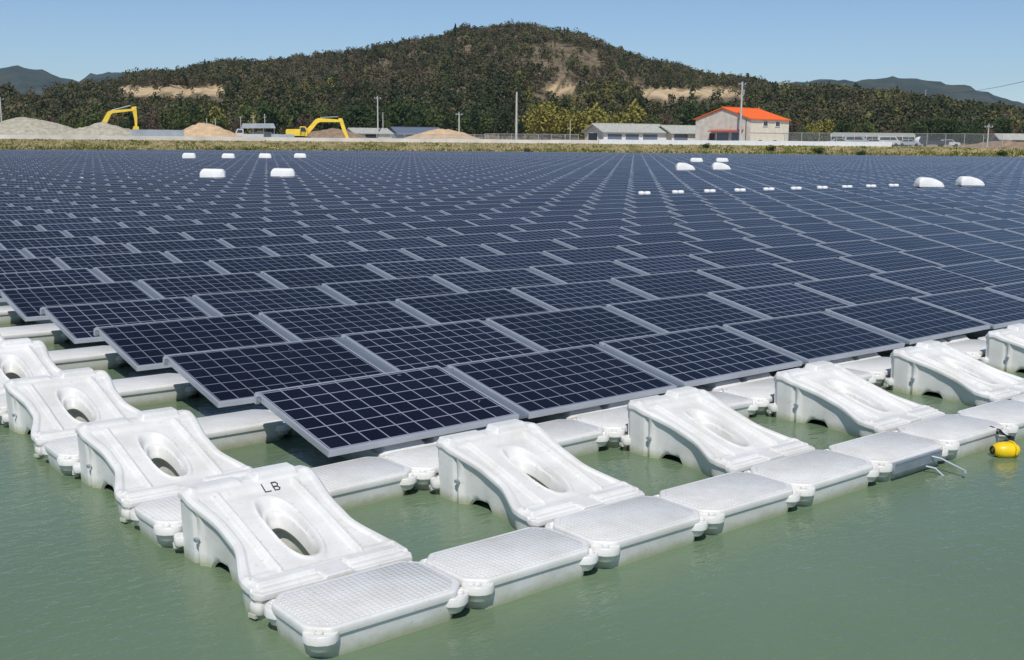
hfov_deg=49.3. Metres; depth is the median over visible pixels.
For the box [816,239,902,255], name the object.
solar panel
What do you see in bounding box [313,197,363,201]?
solar panel
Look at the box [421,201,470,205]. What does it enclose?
solar panel
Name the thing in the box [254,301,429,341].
solar panel
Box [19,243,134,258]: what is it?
solar panel
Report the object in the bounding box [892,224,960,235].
solar panel
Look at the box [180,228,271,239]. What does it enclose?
solar panel
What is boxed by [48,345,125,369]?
connecting float
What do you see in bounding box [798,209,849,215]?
solar panel
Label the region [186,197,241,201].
solar panel
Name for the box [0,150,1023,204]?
solar panels
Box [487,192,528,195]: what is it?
solar panel
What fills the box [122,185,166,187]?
solar panel
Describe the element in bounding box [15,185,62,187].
solar panel
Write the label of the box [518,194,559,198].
solar panel
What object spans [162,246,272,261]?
solar panel
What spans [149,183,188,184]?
solar panel
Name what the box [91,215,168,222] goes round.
solar panel
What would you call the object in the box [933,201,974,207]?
solar panel
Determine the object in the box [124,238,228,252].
solar panel
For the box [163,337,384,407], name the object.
solar panel
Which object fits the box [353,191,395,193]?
solar panel
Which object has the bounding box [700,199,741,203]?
solar panel
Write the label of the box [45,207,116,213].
solar panel
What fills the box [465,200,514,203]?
solar panel
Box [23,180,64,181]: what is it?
solar panel
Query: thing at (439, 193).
solar panel
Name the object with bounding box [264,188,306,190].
solar panel
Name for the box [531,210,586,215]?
solar panel
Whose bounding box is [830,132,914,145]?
greenhouse
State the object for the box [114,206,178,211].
solar panel
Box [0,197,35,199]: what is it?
solar panel
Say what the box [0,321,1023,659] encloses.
water
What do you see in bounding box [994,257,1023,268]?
solar panel
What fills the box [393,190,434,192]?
solar panel
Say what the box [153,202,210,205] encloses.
solar panel
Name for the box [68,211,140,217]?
solar panel
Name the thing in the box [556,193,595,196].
solar panel
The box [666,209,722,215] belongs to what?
solar panel
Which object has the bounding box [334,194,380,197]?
solar panel
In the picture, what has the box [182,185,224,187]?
solar panel
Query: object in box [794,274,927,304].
solar panel
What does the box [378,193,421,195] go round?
solar panel
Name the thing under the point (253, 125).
scaffold shed
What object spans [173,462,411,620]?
float
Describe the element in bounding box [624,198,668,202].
solar panel
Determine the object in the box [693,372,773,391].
support float
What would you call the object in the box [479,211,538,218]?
solar panel
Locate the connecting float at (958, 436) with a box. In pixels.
[891,414,1008,459]
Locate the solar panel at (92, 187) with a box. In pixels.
[75,185,123,188]
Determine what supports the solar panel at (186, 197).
on the floats at (38, 321)
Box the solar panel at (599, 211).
[579,208,633,213]
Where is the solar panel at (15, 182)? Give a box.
[0,181,35,183]
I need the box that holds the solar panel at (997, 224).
[972,219,1023,229]
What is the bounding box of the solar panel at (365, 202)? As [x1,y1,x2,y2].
[340,200,393,204]
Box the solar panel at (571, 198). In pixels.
[551,197,595,200]
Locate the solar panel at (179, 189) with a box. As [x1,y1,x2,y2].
[155,188,201,190]
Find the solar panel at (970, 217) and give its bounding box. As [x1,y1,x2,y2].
[944,213,996,221]
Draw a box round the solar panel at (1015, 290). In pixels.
[985,281,1023,300]
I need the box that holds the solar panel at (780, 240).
[742,234,821,246]
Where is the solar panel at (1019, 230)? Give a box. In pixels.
[1004,227,1023,234]
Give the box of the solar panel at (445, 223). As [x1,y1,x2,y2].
[403,219,475,228]
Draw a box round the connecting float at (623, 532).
[545,496,707,568]
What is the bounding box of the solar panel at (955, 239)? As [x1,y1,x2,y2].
[919,233,994,245]
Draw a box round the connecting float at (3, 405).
[0,393,8,424]
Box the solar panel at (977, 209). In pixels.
[954,206,1002,212]
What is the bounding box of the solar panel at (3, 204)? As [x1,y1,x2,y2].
[0,203,9,206]
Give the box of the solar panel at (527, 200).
[509,198,555,202]
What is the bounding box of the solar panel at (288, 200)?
[262,199,316,202]
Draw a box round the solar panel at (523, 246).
[480,239,571,253]
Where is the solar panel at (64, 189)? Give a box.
[42,188,91,190]
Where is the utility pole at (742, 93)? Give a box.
[738,82,745,140]
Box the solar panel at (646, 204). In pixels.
[624,201,670,206]
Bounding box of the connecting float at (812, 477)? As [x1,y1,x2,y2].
[744,450,879,505]
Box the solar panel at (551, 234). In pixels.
[497,229,577,241]
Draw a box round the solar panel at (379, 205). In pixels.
[371,202,425,207]
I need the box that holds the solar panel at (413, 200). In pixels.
[389,198,440,202]
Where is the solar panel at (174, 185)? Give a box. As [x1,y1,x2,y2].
[165,184,207,186]
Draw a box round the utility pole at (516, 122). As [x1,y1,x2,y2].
[515,92,517,138]
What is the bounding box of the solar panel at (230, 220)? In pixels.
[193,217,266,223]
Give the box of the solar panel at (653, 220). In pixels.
[621,216,686,225]
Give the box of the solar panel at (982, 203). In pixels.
[962,200,1003,205]
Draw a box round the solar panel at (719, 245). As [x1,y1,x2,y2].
[684,238,767,251]
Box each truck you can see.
[235,129,263,136]
[919,135,948,146]
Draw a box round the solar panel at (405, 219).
[362,215,431,223]
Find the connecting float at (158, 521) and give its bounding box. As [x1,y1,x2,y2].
[129,494,182,546]
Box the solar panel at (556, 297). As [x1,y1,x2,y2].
[508,280,649,310]
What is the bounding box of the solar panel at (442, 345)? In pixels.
[333,319,538,372]
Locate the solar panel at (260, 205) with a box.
[236,203,293,207]
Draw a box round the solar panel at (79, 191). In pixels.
[57,190,108,192]
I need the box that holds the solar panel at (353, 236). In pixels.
[301,231,390,241]
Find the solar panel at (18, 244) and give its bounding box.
[0,236,97,249]
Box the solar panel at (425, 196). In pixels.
[405,195,452,198]
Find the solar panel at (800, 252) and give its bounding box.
[756,244,847,261]
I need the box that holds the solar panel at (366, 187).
[344,186,383,188]
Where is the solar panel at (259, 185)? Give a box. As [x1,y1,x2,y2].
[225,184,266,187]
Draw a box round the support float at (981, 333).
[964,327,1006,337]
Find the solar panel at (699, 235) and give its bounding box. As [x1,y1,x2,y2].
[678,229,751,240]
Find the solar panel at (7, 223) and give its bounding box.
[0,220,16,225]
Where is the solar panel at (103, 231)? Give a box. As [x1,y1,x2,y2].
[61,227,153,236]
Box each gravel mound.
[0,117,73,134]
[51,122,131,135]
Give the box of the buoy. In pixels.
[989,426,1019,457]
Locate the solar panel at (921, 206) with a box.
[902,203,947,209]
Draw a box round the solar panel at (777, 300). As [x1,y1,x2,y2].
[704,283,849,318]
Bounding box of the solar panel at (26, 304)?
[0,281,153,321]
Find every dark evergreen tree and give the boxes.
[3,112,16,120]
[117,120,129,127]
[186,105,204,125]
[250,96,280,133]
[286,102,316,128]
[318,111,339,129]
[324,108,349,129]
[337,106,358,129]
[348,104,371,127]
[363,107,391,127]
[388,97,415,126]
[407,97,431,126]
[409,115,422,126]
[443,114,465,130]
[671,96,703,124]
[701,103,727,114]
[832,119,854,132]
[906,123,929,139]
[919,117,938,136]
[934,118,951,140]
[940,118,965,139]
[954,126,968,141]
[967,126,981,142]
[969,120,989,143]
[994,118,1012,133]
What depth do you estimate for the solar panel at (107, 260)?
17.64 m
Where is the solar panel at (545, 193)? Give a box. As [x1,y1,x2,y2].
[525,191,565,194]
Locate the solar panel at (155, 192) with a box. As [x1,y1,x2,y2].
[125,191,175,194]
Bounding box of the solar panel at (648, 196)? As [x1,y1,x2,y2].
[626,194,665,197]
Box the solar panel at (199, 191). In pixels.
[174,190,221,192]
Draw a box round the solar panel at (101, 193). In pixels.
[73,192,126,195]
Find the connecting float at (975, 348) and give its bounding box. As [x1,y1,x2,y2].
[947,339,985,360]
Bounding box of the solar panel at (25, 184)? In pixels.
[2,183,48,185]
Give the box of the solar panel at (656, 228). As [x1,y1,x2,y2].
[620,224,691,233]
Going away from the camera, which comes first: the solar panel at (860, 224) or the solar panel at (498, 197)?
the solar panel at (860, 224)
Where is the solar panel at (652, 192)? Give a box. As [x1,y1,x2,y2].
[626,191,663,194]
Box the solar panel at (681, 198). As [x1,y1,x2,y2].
[662,196,705,200]
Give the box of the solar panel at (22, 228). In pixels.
[0,225,39,231]
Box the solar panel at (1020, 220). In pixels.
[1008,218,1023,223]
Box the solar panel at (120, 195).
[92,194,146,197]
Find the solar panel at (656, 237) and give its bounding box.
[619,232,698,243]
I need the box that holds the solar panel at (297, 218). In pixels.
[261,214,332,221]
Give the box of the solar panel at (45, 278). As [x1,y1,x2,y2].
[0,268,104,301]
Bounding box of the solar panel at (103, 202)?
[71,200,132,204]
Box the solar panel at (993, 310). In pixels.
[912,288,1023,328]
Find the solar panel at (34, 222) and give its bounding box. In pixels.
[13,217,94,225]
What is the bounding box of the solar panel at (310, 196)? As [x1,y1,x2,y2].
[286,194,338,198]
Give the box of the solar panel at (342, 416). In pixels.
[254,365,518,456]
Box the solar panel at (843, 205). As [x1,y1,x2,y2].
[822,202,864,207]
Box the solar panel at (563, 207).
[538,205,590,210]
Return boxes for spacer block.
[638,191,650,194]
[672,190,683,193]
[704,189,715,191]
[734,188,745,191]
[790,187,801,189]
[816,186,827,188]
[842,185,852,187]
[888,184,898,186]
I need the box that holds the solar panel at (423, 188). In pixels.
[407,187,444,189]
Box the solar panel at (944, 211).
[922,208,969,215]
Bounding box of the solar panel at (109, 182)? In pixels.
[92,182,132,183]
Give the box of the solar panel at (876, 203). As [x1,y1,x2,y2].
[854,200,898,206]
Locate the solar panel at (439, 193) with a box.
[419,191,461,194]
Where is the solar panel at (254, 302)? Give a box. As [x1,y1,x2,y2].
[187,286,346,315]
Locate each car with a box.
[868,139,881,141]
[900,139,920,146]
[936,140,959,146]
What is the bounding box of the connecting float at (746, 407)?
[708,391,758,417]
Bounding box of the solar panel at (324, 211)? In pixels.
[293,208,356,214]
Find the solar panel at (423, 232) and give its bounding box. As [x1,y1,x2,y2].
[378,227,461,238]
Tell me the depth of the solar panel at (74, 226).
24.13 m
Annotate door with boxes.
[709,133,714,139]
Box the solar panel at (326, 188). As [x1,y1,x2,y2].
[305,187,346,189]
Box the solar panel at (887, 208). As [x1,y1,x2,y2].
[870,205,917,211]
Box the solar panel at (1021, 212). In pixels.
[1009,210,1023,214]
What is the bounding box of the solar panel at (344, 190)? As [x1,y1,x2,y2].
[328,189,370,191]
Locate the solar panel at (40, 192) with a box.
[5,191,58,194]
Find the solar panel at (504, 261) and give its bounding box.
[457,252,566,270]
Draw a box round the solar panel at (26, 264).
[0,257,62,272]
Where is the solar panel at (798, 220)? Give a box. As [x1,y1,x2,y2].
[769,216,827,224]
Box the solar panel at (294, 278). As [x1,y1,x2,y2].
[257,265,386,288]
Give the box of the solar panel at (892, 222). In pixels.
[869,218,926,226]
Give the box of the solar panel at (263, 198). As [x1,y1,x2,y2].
[239,196,289,199]
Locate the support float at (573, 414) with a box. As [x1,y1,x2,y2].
[519,398,636,423]
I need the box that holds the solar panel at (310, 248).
[259,241,362,255]
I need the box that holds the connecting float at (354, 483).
[311,457,416,509]
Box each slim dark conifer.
[124,112,140,129]
[361,113,376,127]
[441,114,453,129]
[465,104,486,134]
[494,117,505,138]
[496,108,514,137]
[513,118,527,139]
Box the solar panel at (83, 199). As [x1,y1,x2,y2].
[53,197,111,201]
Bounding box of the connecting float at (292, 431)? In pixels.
[288,428,300,435]
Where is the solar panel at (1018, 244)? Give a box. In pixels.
[1000,240,1023,249]
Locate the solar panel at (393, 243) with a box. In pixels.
[348,237,442,250]
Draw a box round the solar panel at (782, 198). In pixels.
[768,196,809,200]
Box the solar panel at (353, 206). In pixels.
[319,204,376,208]
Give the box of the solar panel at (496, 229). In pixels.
[448,225,521,234]
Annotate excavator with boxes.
[102,105,138,128]
[286,116,349,137]
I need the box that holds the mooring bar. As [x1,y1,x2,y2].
[892,449,966,475]
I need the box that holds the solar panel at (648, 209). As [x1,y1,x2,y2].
[624,206,672,212]
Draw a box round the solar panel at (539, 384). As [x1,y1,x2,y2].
[443,344,676,418]
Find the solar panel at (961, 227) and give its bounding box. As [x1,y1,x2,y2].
[933,222,996,232]
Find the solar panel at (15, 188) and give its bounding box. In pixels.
[0,187,29,189]
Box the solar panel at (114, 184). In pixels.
[106,183,149,185]
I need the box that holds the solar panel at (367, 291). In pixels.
[316,276,459,304]
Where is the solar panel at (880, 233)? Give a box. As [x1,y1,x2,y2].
[847,227,918,238]
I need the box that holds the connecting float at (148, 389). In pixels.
[112,373,197,406]
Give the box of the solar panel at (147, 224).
[119,219,197,227]
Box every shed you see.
[240,114,274,136]
[346,128,393,137]
[389,127,439,138]
[581,123,667,143]
[659,125,695,139]
[989,133,1023,141]
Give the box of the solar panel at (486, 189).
[469,187,507,190]
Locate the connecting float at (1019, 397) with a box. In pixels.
[1010,394,1023,401]
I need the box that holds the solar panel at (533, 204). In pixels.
[501,202,551,206]
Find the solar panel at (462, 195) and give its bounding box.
[448,194,489,197]
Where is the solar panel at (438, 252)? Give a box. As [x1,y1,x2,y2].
[398,244,498,259]
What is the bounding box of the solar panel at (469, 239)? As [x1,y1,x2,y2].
[427,233,514,245]
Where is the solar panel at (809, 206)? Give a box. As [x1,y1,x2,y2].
[787,204,834,209]
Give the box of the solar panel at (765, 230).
[732,225,800,235]
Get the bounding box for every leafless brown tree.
[45,114,59,122]
[102,119,116,125]
[140,112,159,129]
[146,100,174,129]
[229,113,244,131]
[275,108,295,133]
[295,108,315,131]
[657,113,676,124]
[789,113,803,140]
[984,128,996,138]
[1006,122,1022,133]
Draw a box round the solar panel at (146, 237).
[90,232,188,243]
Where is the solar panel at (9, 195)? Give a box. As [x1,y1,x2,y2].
[0,194,21,197]
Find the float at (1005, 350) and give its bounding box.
[980,323,1023,371]
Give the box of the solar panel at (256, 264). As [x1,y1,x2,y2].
[206,254,327,273]
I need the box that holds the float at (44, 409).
[2,367,139,458]
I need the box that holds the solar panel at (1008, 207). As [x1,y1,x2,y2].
[984,204,1023,210]
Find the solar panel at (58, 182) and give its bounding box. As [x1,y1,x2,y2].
[36,181,78,182]
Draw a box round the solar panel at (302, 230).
[261,225,344,235]
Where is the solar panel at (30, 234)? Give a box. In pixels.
[0,230,66,239]
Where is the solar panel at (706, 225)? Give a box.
[674,221,740,230]
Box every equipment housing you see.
[182,153,195,157]
[200,169,225,177]
[222,153,234,157]
[259,153,271,157]
[271,168,295,176]
[294,153,306,157]
[675,163,694,169]
[690,158,702,161]
[711,162,730,169]
[715,158,727,161]
[914,177,943,187]
[955,176,984,186]
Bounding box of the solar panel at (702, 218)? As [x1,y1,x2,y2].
[673,214,730,221]
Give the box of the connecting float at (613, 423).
[573,406,627,446]
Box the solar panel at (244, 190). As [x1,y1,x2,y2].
[220,189,265,192]
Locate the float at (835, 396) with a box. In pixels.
[766,361,944,437]
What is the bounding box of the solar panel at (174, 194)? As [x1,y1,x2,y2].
[145,193,194,196]
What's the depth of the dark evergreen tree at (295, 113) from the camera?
292.26 m
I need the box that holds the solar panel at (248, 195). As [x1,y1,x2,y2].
[215,194,266,197]
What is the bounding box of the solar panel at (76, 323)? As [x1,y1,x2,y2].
[40,297,210,343]
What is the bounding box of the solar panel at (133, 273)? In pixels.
[89,261,222,282]
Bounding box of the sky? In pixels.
[0,0,1023,102]
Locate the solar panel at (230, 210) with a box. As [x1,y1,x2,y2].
[203,208,265,212]
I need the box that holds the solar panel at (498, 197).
[477,195,523,199]
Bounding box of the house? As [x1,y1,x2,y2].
[693,107,791,140]
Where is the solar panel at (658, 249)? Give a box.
[616,241,708,257]
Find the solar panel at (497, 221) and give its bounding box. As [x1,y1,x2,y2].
[465,217,531,225]
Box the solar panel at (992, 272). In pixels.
[938,260,1023,284]
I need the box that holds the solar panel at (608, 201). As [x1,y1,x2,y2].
[586,199,632,203]
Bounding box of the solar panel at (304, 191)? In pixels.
[285,190,329,192]
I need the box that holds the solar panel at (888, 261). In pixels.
[839,251,941,271]
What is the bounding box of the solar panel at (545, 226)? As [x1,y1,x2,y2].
[511,222,580,230]
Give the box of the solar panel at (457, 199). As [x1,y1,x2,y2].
[435,197,481,201]
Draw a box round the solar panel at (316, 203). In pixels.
[290,201,345,205]
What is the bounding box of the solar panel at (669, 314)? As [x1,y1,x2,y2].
[602,294,763,332]
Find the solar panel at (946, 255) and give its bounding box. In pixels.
[899,246,995,265]
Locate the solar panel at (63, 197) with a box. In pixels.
[35,195,93,199]
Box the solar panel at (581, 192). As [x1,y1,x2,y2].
[561,190,599,193]
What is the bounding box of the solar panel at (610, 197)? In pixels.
[590,195,630,199]
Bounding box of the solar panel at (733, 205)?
[705,203,751,207]
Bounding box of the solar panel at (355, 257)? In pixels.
[308,249,417,266]
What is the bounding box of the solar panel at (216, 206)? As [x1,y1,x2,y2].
[176,204,239,209]
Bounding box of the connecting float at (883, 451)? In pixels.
[825,431,948,480]
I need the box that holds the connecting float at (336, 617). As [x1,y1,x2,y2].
[264,561,467,657]
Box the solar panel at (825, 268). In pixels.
[773,257,881,279]
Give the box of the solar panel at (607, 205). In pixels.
[583,203,632,208]
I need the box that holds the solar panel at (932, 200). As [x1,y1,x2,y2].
[914,198,954,202]
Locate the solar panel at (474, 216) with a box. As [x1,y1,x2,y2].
[423,213,488,220]
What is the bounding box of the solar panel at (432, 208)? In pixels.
[404,205,460,210]
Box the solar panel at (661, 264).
[612,255,719,274]
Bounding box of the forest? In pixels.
[0,19,1023,143]
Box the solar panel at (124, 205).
[92,203,154,207]
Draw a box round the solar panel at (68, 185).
[62,184,106,186]
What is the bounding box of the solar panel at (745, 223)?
[723,218,786,227]
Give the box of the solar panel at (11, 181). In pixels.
[0,180,23,181]
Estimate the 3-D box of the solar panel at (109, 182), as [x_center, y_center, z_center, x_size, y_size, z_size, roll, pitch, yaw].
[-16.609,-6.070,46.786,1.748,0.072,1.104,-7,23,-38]
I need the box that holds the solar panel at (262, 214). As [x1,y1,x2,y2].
[230,210,298,217]
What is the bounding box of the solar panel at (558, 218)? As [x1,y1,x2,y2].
[521,215,585,222]
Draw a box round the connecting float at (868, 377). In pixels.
[846,368,876,383]
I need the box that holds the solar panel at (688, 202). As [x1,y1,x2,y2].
[664,200,709,204]
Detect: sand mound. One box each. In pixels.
[184,123,242,136]
[305,128,365,137]
[405,129,477,138]
[957,140,1023,147]
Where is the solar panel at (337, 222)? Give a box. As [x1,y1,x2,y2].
[298,218,370,226]
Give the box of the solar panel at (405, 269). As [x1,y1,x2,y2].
[363,258,481,278]
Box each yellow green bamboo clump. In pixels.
[207,106,229,129]
[247,111,262,133]
[518,112,537,139]
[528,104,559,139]
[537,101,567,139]
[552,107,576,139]
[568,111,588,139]
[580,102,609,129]
[597,116,610,122]
[610,115,623,122]
[614,112,626,122]
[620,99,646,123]
[805,123,817,140]
[812,118,834,140]
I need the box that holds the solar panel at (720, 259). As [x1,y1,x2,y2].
[689,249,789,267]
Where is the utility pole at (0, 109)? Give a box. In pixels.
[0,97,3,120]
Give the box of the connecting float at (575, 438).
[537,419,608,456]
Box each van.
[844,136,867,141]
[877,136,900,145]
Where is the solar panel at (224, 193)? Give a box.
[193,192,241,194]
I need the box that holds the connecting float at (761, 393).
[718,378,774,413]
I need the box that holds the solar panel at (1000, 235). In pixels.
[963,229,1023,242]
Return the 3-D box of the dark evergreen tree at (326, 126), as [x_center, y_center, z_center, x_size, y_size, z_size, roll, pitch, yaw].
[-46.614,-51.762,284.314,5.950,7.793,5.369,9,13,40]
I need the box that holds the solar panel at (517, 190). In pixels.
[496,189,535,192]
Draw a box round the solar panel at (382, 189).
[368,187,408,190]
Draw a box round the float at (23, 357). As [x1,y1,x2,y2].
[0,338,60,393]
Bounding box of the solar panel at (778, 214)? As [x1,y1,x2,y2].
[759,210,812,217]
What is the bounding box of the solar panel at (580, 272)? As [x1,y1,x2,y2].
[525,261,643,283]
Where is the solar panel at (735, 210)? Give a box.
[711,207,760,213]
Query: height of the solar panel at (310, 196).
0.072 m
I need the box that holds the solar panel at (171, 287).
[134,272,279,298]
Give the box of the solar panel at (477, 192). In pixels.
[459,190,499,193]
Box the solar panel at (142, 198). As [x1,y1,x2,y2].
[110,196,166,200]
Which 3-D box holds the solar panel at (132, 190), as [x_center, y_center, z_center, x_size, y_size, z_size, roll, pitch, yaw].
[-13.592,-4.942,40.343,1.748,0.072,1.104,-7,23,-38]
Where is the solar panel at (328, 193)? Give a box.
[308,192,354,194]
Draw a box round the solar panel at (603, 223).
[568,219,637,227]
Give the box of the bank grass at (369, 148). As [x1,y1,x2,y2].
[0,138,1023,156]
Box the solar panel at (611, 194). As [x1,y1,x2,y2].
[592,192,631,195]
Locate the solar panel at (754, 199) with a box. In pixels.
[736,197,776,201]
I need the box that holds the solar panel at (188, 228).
[148,223,231,232]
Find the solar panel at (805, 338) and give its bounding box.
[722,311,904,363]
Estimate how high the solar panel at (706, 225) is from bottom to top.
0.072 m
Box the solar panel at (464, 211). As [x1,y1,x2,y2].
[440,208,498,214]
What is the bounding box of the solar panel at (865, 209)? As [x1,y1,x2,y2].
[835,206,885,213]
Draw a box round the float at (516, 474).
[429,419,644,529]
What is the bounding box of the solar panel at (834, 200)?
[810,198,851,202]
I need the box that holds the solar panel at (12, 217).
[0,212,71,220]
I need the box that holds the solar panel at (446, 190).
[432,188,471,191]
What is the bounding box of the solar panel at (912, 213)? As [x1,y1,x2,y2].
[888,210,939,217]
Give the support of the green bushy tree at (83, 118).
on the ground at (21, 79)
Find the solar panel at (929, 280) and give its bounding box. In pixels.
[870,266,995,294]
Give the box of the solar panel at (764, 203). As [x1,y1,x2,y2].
[742,201,786,206]
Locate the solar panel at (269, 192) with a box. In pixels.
[242,191,286,193]
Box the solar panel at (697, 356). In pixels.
[594,325,802,387]
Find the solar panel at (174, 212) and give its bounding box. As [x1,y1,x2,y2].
[138,209,206,215]
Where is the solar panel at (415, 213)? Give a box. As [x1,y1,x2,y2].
[386,210,446,216]
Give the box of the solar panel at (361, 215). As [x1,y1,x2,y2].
[327,211,393,218]
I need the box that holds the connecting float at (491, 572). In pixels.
[419,527,598,608]
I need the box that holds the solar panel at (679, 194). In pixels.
[660,193,698,196]
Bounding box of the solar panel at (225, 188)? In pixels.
[200,187,243,189]
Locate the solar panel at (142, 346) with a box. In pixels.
[94,313,290,370]
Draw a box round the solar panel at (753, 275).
[695,263,814,288]
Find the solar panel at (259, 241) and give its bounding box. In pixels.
[217,234,313,247]
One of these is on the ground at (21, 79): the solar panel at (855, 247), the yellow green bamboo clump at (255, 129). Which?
the yellow green bamboo clump at (255, 129)
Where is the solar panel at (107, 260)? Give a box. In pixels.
[53,251,174,268]
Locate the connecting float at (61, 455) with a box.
[41,436,80,474]
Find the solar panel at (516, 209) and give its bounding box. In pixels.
[491,207,545,212]
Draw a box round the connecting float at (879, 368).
[840,357,890,387]
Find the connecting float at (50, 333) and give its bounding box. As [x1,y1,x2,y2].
[0,323,68,344]
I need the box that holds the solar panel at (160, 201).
[131,199,188,203]
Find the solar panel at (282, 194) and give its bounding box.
[263,193,310,196]
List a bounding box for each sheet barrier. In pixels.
[132,129,183,135]
[271,134,293,136]
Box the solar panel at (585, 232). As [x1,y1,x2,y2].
[562,227,635,236]
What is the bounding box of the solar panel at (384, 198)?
[361,196,409,199]
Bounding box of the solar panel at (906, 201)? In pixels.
[885,199,925,204]
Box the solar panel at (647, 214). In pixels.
[623,211,677,217]
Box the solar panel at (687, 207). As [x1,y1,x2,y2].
[664,204,713,209]
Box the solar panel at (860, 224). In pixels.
[828,220,891,229]
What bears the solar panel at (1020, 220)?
on the floats at (38, 321)
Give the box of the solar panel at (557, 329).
[483,306,658,351]
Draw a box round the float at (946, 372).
[883,340,1023,406]
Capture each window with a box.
[365,134,377,137]
[607,133,622,139]
[625,133,638,139]
[642,134,657,139]
[674,134,687,139]
[775,121,779,126]
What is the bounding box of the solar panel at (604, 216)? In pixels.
[574,212,634,220]
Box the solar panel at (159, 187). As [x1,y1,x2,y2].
[139,186,182,188]
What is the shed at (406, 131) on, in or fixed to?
on the ground at (21, 79)
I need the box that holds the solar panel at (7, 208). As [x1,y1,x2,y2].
[0,206,28,210]
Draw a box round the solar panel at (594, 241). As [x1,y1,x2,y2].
[552,235,638,248]
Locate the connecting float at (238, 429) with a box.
[197,409,290,449]
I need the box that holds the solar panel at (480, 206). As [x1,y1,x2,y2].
[455,204,507,208]
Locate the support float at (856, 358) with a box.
[782,352,880,369]
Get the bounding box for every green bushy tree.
[56,117,70,126]
[74,122,83,128]
[75,114,89,126]
[83,111,105,126]
[158,102,185,129]
[169,110,190,129]
[190,109,211,125]
[210,115,229,129]
[231,104,254,133]
[268,103,293,133]
[309,107,326,130]
[381,120,403,128]
[419,106,444,128]
[455,109,473,133]
[478,110,494,135]
[569,110,581,139]
[646,114,661,124]
[778,111,795,131]
[795,126,811,140]
[827,128,837,140]
[855,119,876,132]
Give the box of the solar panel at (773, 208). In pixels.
[750,206,797,211]
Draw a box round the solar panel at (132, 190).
[108,189,156,191]
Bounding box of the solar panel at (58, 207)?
[26,204,94,209]
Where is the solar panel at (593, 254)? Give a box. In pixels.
[540,246,641,263]
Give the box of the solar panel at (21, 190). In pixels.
[0,189,42,191]
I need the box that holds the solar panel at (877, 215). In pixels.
[850,212,905,219]
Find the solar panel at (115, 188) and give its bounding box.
[92,187,138,189]
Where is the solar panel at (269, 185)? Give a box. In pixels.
[265,184,304,186]
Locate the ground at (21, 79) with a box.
[0,32,1023,156]
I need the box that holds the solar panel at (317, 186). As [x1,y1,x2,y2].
[285,185,323,187]
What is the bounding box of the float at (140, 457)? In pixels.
[72,407,252,523]
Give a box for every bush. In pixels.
[766,145,776,149]
[813,147,824,153]
[856,150,865,154]
[996,150,1007,155]
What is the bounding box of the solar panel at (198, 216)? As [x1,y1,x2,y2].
[165,213,236,219]
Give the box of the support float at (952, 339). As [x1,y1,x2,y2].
[881,334,968,352]
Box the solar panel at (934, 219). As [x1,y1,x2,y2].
[909,216,963,223]
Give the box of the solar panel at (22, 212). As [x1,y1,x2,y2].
[0,209,47,214]
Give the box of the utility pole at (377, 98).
[374,96,380,132]
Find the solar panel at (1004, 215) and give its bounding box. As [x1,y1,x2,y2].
[978,211,1023,218]
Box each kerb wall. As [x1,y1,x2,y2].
[0,135,596,143]
[599,139,891,146]
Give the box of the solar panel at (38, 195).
[20,193,75,196]
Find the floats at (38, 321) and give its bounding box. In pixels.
[0,302,52,323]
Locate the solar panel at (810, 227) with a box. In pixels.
[782,223,847,232]
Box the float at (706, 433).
[619,386,814,476]
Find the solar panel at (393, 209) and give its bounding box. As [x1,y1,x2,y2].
[351,207,410,212]
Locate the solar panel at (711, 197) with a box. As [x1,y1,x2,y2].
[697,195,738,199]
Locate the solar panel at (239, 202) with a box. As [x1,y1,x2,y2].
[210,200,265,204]
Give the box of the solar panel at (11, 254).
[0,249,26,259]
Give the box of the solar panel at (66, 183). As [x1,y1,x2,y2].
[48,183,91,184]
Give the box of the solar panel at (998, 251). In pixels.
[952,242,1023,259]
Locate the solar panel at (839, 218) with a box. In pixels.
[812,214,866,221]
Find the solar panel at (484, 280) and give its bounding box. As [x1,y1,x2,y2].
[428,268,557,292]
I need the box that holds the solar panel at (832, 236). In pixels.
[797,230,873,242]
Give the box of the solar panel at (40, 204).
[8,202,73,206]
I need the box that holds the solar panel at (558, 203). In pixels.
[544,200,592,205]
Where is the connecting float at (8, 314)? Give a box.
[0,305,23,323]
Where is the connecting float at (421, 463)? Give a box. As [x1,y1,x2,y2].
[385,443,438,489]
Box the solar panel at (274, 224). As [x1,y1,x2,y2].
[225,220,305,228]
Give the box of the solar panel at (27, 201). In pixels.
[0,199,54,203]
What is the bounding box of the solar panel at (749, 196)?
[730,194,767,197]
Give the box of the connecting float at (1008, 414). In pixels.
[956,400,1023,440]
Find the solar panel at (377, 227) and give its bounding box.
[336,222,414,231]
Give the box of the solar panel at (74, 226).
[35,221,123,230]
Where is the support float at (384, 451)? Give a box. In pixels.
[307,430,469,459]
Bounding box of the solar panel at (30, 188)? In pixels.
[28,187,75,189]
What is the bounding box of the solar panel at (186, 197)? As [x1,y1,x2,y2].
[165,195,216,198]
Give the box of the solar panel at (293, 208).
[263,205,322,210]
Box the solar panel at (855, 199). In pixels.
[841,197,877,201]
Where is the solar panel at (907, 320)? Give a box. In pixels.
[822,297,989,344]
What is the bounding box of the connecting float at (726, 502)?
[654,472,800,534]
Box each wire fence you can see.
[376,133,487,138]
[488,134,578,139]
[784,132,1002,146]
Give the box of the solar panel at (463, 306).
[389,288,550,323]
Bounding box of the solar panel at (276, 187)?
[244,186,284,188]
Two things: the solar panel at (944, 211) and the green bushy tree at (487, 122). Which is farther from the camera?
the green bushy tree at (487, 122)
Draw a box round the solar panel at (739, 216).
[716,212,771,219]
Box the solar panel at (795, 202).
[777,200,821,204]
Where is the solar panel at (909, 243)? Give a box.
[871,236,951,250]
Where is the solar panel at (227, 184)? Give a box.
[206,183,246,185]
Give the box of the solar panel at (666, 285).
[607,270,738,298]
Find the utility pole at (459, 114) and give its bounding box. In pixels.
[456,112,461,131]

